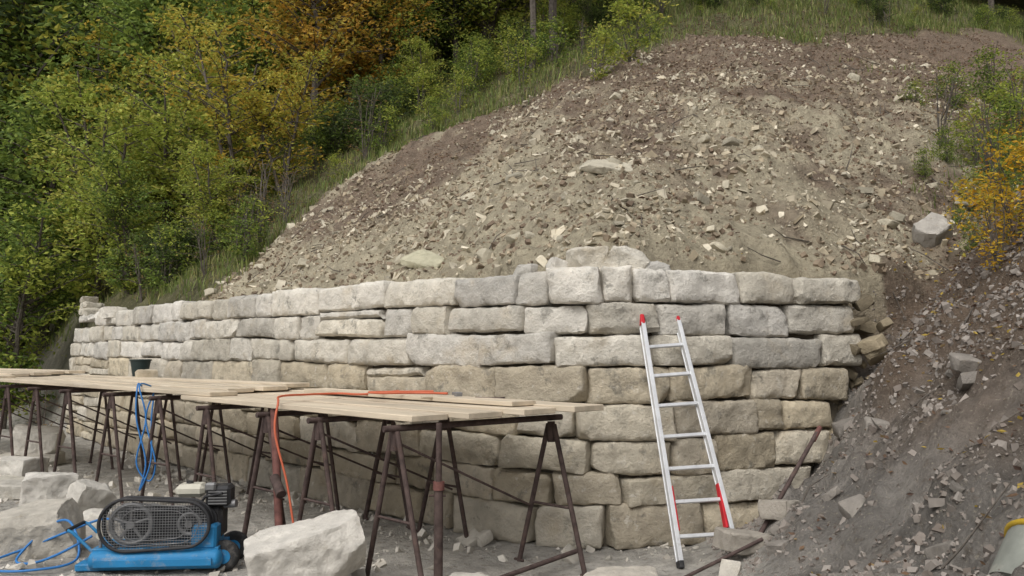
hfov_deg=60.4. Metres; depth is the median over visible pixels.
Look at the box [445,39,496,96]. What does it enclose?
shrub
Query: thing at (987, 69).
shrub
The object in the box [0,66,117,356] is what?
deciduous tree
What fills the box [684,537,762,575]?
steel pipe
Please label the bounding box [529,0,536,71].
tall tree
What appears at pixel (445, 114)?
shrub
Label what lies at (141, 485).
blue air hose
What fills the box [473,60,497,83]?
shrub
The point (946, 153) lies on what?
shrub
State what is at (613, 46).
shrub
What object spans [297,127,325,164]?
shrub
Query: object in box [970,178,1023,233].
yellow leaved shrub
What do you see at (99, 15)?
deciduous tree
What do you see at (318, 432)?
trestle
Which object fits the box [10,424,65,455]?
limestone block
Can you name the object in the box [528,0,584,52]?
shrub
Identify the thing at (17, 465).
limestone block
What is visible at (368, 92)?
shrub
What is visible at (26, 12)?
forest tree
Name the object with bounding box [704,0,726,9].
shrub
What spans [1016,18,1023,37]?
shrub
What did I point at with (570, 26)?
shrub
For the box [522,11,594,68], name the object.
shrub
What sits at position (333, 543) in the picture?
limestone block
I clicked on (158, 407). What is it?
trestle
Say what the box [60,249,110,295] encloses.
shrub
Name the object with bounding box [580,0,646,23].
shrub
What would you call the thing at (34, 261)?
deciduous tree
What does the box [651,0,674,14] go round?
shrub
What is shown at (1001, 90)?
shrub
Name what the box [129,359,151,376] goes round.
bucket
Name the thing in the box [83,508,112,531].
limestone block
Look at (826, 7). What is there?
shrub
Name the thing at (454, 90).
shrub
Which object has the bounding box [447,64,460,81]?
shrub
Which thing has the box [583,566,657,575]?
limestone block
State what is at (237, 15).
deciduous tree
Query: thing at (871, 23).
shrub
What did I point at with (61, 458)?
limestone block
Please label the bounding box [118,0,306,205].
deciduous tree
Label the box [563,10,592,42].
shrub
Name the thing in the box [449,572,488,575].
limestone block
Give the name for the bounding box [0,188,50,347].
deciduous tree
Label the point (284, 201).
bare shrub
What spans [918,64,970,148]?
bare shrub
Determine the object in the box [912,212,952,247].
boulder
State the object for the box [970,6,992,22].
shrub
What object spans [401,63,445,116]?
shrub
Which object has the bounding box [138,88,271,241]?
deciduous tree
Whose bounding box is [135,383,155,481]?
blue air hose
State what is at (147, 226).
shrub
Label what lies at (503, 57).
shrub
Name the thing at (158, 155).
deciduous tree
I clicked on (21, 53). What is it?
deciduous tree
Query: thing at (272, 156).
shrub
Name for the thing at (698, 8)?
shrub
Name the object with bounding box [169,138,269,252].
deciduous tree
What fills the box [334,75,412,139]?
shrub
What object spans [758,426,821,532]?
iron bar
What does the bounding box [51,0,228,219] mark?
deciduous tree
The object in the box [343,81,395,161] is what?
shrub
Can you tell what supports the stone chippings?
on the ground at (972, 414)
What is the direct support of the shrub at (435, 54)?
on the ground at (972, 414)
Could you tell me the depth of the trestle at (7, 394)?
12.31 m
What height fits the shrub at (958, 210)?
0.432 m
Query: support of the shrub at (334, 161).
on the ground at (972, 414)
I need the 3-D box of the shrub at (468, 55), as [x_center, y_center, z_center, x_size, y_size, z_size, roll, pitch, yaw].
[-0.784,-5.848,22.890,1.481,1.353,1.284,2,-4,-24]
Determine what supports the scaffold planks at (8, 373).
on the scaffold planks at (200, 387)
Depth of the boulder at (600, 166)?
10.33 m
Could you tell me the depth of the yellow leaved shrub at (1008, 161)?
8.52 m
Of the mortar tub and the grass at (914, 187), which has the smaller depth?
the mortar tub
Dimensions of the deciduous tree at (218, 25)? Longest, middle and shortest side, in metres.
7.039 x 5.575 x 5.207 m
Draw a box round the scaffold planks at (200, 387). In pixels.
[0,374,309,396]
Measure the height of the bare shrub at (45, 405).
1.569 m
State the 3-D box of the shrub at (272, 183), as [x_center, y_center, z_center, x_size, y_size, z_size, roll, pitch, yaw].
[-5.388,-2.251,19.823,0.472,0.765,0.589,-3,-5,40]
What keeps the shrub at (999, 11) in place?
on the ground at (972, 414)
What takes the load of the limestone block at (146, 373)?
on the scaffold planks at (200, 387)
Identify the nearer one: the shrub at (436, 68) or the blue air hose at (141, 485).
the blue air hose at (141, 485)
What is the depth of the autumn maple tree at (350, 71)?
23.51 m
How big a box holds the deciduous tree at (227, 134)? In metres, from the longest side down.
4.776 x 3.783 x 3.534 m
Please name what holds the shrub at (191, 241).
on the ground at (972, 414)
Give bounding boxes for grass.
[42,0,1023,347]
[839,55,1023,245]
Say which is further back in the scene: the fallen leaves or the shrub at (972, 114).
the shrub at (972, 114)
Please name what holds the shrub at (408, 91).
on the ground at (972, 414)
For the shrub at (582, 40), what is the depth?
19.99 m
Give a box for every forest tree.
[0,0,114,245]
[0,0,156,277]
[0,1,65,245]
[2,0,52,73]
[442,9,452,69]
[569,0,586,9]
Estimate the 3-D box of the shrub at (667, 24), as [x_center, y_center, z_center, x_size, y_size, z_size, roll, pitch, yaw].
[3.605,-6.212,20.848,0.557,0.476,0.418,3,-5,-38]
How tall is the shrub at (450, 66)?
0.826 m
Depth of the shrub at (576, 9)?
26.36 m
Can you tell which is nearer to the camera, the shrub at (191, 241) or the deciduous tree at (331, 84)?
the shrub at (191, 241)
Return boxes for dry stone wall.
[65,245,861,549]
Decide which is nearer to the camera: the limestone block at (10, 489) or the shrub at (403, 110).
the limestone block at (10, 489)
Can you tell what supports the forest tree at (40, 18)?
on the ground at (972, 414)
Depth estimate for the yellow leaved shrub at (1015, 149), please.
8.13 m
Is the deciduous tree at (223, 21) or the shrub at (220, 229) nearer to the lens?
the shrub at (220, 229)
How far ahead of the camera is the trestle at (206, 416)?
8.66 m
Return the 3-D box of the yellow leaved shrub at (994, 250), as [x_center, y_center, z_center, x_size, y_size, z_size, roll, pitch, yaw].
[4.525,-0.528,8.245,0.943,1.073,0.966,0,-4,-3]
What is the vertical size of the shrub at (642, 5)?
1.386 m
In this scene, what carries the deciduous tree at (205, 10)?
on the ground at (972, 414)
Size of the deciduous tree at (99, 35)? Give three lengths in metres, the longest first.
6.536 x 5.177 x 4.835 m
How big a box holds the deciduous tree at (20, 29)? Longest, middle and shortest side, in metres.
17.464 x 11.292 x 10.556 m
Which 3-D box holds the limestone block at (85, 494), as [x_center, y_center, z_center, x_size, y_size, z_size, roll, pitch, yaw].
[-4.299,2.168,8.967,0.352,0.443,0.486,-4,-6,44]
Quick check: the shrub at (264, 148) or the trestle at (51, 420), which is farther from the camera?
the shrub at (264, 148)
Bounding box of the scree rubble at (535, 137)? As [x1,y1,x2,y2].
[212,32,1017,300]
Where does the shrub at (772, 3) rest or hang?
on the ground at (972, 414)
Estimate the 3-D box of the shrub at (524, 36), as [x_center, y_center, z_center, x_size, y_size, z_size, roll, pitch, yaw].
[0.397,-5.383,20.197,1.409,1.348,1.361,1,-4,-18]
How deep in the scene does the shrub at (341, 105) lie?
21.80 m
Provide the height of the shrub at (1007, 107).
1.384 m
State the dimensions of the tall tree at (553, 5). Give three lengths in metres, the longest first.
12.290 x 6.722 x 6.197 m
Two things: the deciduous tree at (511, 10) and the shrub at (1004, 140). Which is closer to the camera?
the shrub at (1004, 140)
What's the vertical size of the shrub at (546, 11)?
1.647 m
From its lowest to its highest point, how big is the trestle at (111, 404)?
1.236 m
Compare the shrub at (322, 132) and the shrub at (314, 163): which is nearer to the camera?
the shrub at (314, 163)
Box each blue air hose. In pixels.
[0,518,109,572]
[135,383,154,490]
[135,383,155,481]
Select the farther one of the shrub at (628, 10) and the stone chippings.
the shrub at (628, 10)
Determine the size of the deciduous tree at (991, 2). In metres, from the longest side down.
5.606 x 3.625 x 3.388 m
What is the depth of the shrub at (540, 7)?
25.45 m
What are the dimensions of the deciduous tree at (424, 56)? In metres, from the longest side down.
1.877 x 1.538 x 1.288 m
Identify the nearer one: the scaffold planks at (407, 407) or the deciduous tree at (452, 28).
the scaffold planks at (407, 407)
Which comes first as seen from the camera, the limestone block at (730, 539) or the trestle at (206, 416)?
the limestone block at (730, 539)
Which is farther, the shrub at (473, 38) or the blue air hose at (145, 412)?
the shrub at (473, 38)
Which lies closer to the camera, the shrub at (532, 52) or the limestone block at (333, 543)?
the limestone block at (333, 543)
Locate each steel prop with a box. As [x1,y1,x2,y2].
[270,409,285,525]
[429,423,445,575]
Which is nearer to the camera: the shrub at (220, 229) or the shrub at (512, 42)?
the shrub at (220, 229)
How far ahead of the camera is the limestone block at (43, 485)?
9.09 m
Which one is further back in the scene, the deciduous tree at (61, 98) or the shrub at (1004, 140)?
the deciduous tree at (61, 98)
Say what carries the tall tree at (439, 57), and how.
on the ground at (972, 414)
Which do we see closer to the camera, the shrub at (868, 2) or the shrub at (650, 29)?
the shrub at (650, 29)
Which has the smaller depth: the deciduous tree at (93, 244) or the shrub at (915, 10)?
the deciduous tree at (93, 244)
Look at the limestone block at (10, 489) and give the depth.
9.95 m
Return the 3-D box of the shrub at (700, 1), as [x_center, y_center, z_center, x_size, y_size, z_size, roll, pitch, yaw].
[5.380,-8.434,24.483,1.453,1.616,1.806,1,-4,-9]
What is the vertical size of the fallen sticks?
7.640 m
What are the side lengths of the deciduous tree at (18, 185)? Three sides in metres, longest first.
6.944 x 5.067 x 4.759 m
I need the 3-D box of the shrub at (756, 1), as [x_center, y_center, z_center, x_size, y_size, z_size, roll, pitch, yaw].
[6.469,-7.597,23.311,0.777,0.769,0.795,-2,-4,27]
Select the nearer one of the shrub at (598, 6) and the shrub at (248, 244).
the shrub at (248, 244)
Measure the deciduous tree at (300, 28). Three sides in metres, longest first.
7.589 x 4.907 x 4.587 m
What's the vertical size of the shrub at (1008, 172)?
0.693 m
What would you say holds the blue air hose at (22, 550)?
on the ground at (972, 414)
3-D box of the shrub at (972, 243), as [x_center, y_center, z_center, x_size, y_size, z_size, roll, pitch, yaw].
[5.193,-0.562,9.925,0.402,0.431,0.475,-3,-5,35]
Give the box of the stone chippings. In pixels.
[0,449,704,575]
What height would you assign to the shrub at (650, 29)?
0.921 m
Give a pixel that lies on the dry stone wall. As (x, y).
(771, 354)
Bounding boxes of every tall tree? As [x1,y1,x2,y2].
[432,2,441,72]
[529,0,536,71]
[549,0,557,60]
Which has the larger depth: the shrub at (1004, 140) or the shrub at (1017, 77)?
the shrub at (1017, 77)
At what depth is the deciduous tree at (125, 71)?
22.60 m
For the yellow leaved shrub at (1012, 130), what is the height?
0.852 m
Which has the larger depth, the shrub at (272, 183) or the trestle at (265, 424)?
the shrub at (272, 183)
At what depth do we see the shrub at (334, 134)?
20.56 m
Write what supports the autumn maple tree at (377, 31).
on the ground at (972, 414)
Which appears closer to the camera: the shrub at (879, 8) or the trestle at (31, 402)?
the trestle at (31, 402)
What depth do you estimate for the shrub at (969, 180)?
11.73 m
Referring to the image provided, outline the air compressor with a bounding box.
[66,480,247,571]
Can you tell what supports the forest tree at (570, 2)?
on the ground at (972, 414)
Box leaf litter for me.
[110,0,1020,299]
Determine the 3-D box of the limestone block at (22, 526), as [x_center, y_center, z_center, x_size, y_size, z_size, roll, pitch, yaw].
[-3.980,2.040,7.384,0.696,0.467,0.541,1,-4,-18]
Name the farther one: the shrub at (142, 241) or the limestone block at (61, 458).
the shrub at (142, 241)
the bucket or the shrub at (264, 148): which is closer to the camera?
the bucket
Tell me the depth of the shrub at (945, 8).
24.84 m
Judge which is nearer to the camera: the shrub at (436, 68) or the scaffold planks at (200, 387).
the scaffold planks at (200, 387)
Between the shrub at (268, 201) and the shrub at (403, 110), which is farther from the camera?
the shrub at (403, 110)
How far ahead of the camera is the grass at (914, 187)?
12.03 m
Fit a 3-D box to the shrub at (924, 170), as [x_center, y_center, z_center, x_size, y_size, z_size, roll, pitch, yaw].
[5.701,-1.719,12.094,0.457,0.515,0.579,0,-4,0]
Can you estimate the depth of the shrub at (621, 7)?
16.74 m
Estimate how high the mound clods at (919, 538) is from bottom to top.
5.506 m
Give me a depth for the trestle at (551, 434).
6.64 m
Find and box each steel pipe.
[500,548,582,575]
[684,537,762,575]
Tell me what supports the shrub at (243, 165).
on the ground at (972, 414)
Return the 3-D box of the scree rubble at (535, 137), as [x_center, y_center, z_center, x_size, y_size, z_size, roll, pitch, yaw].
[2.780,-2.996,13.895,15.095,6.947,9.975,1,-4,-14]
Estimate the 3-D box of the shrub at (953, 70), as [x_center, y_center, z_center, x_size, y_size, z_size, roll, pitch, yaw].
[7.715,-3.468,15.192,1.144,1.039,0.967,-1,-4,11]
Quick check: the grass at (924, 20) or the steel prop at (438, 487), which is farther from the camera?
the grass at (924, 20)
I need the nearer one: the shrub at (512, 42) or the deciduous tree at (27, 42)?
the shrub at (512, 42)
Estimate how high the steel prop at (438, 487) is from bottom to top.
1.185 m
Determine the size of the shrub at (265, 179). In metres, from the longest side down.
1.839 x 1.281 x 1.050 m
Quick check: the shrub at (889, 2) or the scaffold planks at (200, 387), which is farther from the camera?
the shrub at (889, 2)
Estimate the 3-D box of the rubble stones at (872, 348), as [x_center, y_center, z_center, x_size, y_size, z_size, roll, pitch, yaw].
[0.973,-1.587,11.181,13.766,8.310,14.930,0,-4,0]
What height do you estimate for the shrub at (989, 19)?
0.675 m
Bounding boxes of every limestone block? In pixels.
[0,450,65,465]
[0,456,49,476]
[0,474,24,480]
[0,479,21,499]
[0,498,85,560]
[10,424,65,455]
[18,472,78,505]
[66,479,116,511]
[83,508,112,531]
[135,369,157,376]
[244,509,366,575]
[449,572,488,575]
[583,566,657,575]
[712,527,772,555]
[758,499,799,520]
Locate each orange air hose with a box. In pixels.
[274,390,398,522]
[368,390,447,394]
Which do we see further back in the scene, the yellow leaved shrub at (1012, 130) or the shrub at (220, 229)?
the shrub at (220, 229)
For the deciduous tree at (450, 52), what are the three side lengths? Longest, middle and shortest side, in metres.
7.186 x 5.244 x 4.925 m
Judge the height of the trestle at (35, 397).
1.250 m
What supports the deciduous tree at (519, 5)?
on the ground at (972, 414)
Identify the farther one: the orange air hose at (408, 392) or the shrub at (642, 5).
the shrub at (642, 5)
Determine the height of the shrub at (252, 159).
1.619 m
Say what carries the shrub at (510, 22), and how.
on the ground at (972, 414)
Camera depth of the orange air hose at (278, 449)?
7.38 m
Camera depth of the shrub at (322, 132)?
20.76 m
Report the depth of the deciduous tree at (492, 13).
25.50 m
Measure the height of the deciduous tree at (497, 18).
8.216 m
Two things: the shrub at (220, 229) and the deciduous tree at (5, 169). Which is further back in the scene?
the deciduous tree at (5, 169)
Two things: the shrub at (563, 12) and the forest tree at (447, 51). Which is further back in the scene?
the forest tree at (447, 51)
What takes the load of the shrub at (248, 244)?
on the ground at (972, 414)
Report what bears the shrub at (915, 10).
on the ground at (972, 414)
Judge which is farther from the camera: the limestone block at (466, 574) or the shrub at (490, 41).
the shrub at (490, 41)
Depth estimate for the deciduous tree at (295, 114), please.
18.82 m
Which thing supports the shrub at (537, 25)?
on the ground at (972, 414)
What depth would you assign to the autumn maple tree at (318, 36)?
21.84 m
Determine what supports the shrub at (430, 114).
on the ground at (972, 414)
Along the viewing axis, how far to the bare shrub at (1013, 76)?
12.22 m
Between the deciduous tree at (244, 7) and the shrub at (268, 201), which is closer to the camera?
the shrub at (268, 201)
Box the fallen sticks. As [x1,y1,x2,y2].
[236,42,1023,568]
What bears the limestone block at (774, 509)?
on the ground at (972, 414)
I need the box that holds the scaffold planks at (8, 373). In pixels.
[0,368,84,377]
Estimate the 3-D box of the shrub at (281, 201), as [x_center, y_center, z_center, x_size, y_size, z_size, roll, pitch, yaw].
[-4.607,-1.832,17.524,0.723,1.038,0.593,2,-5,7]
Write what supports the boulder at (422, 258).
on the ground at (972, 414)
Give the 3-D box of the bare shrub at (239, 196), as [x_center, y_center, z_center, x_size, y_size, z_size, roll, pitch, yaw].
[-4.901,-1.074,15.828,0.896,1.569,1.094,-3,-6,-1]
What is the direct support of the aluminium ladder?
on the ground at (972, 414)
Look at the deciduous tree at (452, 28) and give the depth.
25.40 m
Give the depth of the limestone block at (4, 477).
10.82 m
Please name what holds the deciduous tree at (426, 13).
on the ground at (972, 414)
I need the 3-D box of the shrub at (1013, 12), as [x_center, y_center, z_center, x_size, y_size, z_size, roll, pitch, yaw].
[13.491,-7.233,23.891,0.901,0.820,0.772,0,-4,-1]
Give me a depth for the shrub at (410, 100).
21.40 m
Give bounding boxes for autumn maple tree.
[221,0,419,160]
[258,0,434,133]
[309,0,439,125]
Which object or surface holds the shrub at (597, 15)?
on the ground at (972, 414)
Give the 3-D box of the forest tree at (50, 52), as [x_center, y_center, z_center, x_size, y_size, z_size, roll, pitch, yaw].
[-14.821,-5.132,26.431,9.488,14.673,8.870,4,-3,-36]
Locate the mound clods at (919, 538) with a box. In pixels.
[705,204,1023,575]
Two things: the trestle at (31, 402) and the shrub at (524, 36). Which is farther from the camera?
the shrub at (524, 36)
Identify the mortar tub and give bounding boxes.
[988,518,1023,575]
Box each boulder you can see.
[400,249,444,268]
[579,159,632,173]
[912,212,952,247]
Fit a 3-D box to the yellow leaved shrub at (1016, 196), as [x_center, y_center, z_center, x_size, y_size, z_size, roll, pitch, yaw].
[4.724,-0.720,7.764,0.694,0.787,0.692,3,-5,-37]
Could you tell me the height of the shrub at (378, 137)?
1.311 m
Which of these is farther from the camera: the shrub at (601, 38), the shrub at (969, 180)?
the shrub at (601, 38)
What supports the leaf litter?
on the ground at (972, 414)
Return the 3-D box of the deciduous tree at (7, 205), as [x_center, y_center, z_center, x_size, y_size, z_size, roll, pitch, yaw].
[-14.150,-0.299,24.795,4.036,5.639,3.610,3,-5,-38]
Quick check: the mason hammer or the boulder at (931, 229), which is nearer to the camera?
the mason hammer
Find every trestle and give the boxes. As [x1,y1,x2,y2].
[0,375,43,425]
[0,384,114,469]
[0,393,76,461]
[24,386,144,474]
[53,388,182,480]
[95,392,230,504]
[139,395,284,504]
[190,404,339,510]
[242,410,409,535]
[297,416,468,537]
[365,414,586,575]
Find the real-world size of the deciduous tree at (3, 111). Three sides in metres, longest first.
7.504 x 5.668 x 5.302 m
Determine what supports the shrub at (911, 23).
on the ground at (972, 414)
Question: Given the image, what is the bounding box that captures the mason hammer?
[421,392,462,398]
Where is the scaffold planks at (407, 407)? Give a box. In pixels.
[181,388,602,421]
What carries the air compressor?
on the ground at (972, 414)
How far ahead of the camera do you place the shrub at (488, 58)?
21.31 m
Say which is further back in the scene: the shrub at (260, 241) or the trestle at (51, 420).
the shrub at (260, 241)
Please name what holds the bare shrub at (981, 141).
on the ground at (972, 414)
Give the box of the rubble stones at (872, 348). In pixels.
[0,44,1023,575]
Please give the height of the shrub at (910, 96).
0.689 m
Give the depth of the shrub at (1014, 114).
13.19 m
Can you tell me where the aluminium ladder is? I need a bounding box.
[639,314,734,568]
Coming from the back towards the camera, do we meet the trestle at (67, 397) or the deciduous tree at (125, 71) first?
the deciduous tree at (125, 71)
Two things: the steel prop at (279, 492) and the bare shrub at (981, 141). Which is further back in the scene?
the bare shrub at (981, 141)
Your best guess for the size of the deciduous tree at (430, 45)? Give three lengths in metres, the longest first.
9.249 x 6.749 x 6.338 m
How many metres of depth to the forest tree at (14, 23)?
25.87 m
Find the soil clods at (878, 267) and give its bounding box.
[202,29,1022,299]
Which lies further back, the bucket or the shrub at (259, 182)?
the shrub at (259, 182)
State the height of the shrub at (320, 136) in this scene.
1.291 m
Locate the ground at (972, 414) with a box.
[0,0,1023,575]
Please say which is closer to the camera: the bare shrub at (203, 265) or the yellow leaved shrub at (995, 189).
the yellow leaved shrub at (995, 189)
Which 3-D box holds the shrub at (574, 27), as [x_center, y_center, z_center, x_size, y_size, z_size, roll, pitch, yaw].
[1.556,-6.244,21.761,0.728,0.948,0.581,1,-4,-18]
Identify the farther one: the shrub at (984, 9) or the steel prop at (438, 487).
the shrub at (984, 9)
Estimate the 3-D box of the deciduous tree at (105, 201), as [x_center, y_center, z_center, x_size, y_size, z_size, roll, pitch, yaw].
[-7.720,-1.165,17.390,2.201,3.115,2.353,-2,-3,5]
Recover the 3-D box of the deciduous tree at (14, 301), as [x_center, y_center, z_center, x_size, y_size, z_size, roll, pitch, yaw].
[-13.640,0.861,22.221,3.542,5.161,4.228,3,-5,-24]
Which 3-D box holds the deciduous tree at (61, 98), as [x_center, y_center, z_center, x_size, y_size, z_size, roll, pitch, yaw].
[-9.740,-2.488,21.353,4.228,5.161,3.542,1,-3,-18]
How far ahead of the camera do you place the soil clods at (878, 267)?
12.03 m
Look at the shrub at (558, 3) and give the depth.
23.30 m
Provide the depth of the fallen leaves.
7.20 m
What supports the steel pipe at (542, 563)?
on the ground at (972, 414)
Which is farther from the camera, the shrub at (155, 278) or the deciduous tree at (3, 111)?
the deciduous tree at (3, 111)
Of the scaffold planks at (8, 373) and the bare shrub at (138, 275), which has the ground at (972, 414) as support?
the bare shrub at (138, 275)
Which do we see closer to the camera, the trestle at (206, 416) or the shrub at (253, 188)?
the trestle at (206, 416)
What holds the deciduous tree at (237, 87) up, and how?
on the ground at (972, 414)
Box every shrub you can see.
[13,366,60,425]
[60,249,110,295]
[108,219,193,290]
[112,219,206,292]
[114,239,161,302]
[127,209,179,272]
[145,217,226,283]
[175,214,231,274]
[177,207,235,256]
[209,191,290,263]
[217,183,265,255]
[226,154,294,229]
[229,165,275,205]
[234,190,274,226]
[235,136,280,191]
[236,145,258,184]
[238,183,289,246]
[244,134,299,182]
[248,171,276,196]
[261,166,310,225]
[263,152,305,187]
[264,172,297,214]
[267,173,281,193]
[287,107,347,165]
[294,124,342,165]
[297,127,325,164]
[305,98,367,162]
[309,141,330,176]
[317,93,366,147]
[323,149,351,181]
[327,67,415,154]
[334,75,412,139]
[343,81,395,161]
[352,100,407,155]
[377,71,413,116]
[395,64,446,115]
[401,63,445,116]
[403,93,418,111]
[403,93,457,134]
[405,47,452,85]
[425,43,445,71]
[432,64,480,114]
[432,109,451,128]
[439,57,462,81]
[445,35,501,86]
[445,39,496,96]
[446,27,497,77]
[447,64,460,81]
[454,39,493,73]
[472,37,503,61]
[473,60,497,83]
[484,10,526,57]
[491,23,524,80]
[491,41,517,76]
[494,35,544,85]
[500,21,555,75]
[512,11,548,47]
[513,0,548,34]
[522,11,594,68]
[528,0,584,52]
[536,0,583,37]
[537,0,584,30]
[539,13,579,47]
[562,3,586,18]
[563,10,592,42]
[567,17,585,39]
[570,17,597,54]
[576,19,627,81]
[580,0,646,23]
[580,3,613,35]
[582,0,605,17]
[596,0,678,65]
[604,0,644,21]
[604,38,619,55]
[623,10,666,44]
[634,0,653,15]
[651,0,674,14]
[658,18,671,27]
[682,0,721,7]
[695,2,705,16]
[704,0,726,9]
[743,0,768,6]
[764,0,777,9]
[816,0,832,19]
[852,0,897,12]
[859,0,897,27]
[865,15,875,29]
[869,0,899,27]
[895,76,932,106]
[903,19,920,30]
[904,145,946,179]
[911,4,920,17]
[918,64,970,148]
[924,0,961,15]
[924,56,991,110]
[926,122,974,162]
[940,175,1023,271]
[943,96,1023,207]
[943,129,1023,244]
[947,91,995,165]
[949,205,982,230]
[950,125,1023,194]
[951,87,1023,182]
[954,165,984,202]
[957,220,991,251]
[961,40,1022,106]
[963,156,1023,204]
[966,3,1011,30]
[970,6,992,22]
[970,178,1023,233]
[976,67,1023,134]
[976,86,1023,149]
[978,11,998,28]
[978,63,1023,129]
[985,53,1023,143]
[991,109,1023,152]
[993,4,1016,24]
[994,178,1023,224]
[996,7,1023,27]
[998,131,1023,185]
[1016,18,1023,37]
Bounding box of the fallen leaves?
[731,188,1023,575]
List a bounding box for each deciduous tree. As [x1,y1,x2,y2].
[0,0,111,278]
[0,2,37,61]
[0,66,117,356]
[0,96,69,332]
[0,109,66,341]
[0,151,62,348]
[0,178,76,345]
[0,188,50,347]
[0,192,111,428]
[0,220,38,361]
[9,50,176,248]
[11,67,191,280]
[19,11,153,183]
[28,97,181,299]
[48,10,197,186]
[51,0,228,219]
[54,0,214,166]
[61,142,180,293]
[65,0,218,160]
[105,43,256,232]
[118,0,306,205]
[128,0,253,142]
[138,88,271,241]
[143,12,328,220]
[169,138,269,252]
[180,0,298,145]
[189,0,327,161]
[196,0,288,98]
[201,32,283,168]
[215,45,344,198]
[219,0,384,138]
[275,0,361,96]
[341,0,460,113]
[385,2,452,61]
[395,34,447,110]
[409,0,548,59]
[413,0,506,73]
[414,0,466,74]
[449,0,525,41]
[459,0,536,27]
[499,0,542,18]
[988,0,994,10]

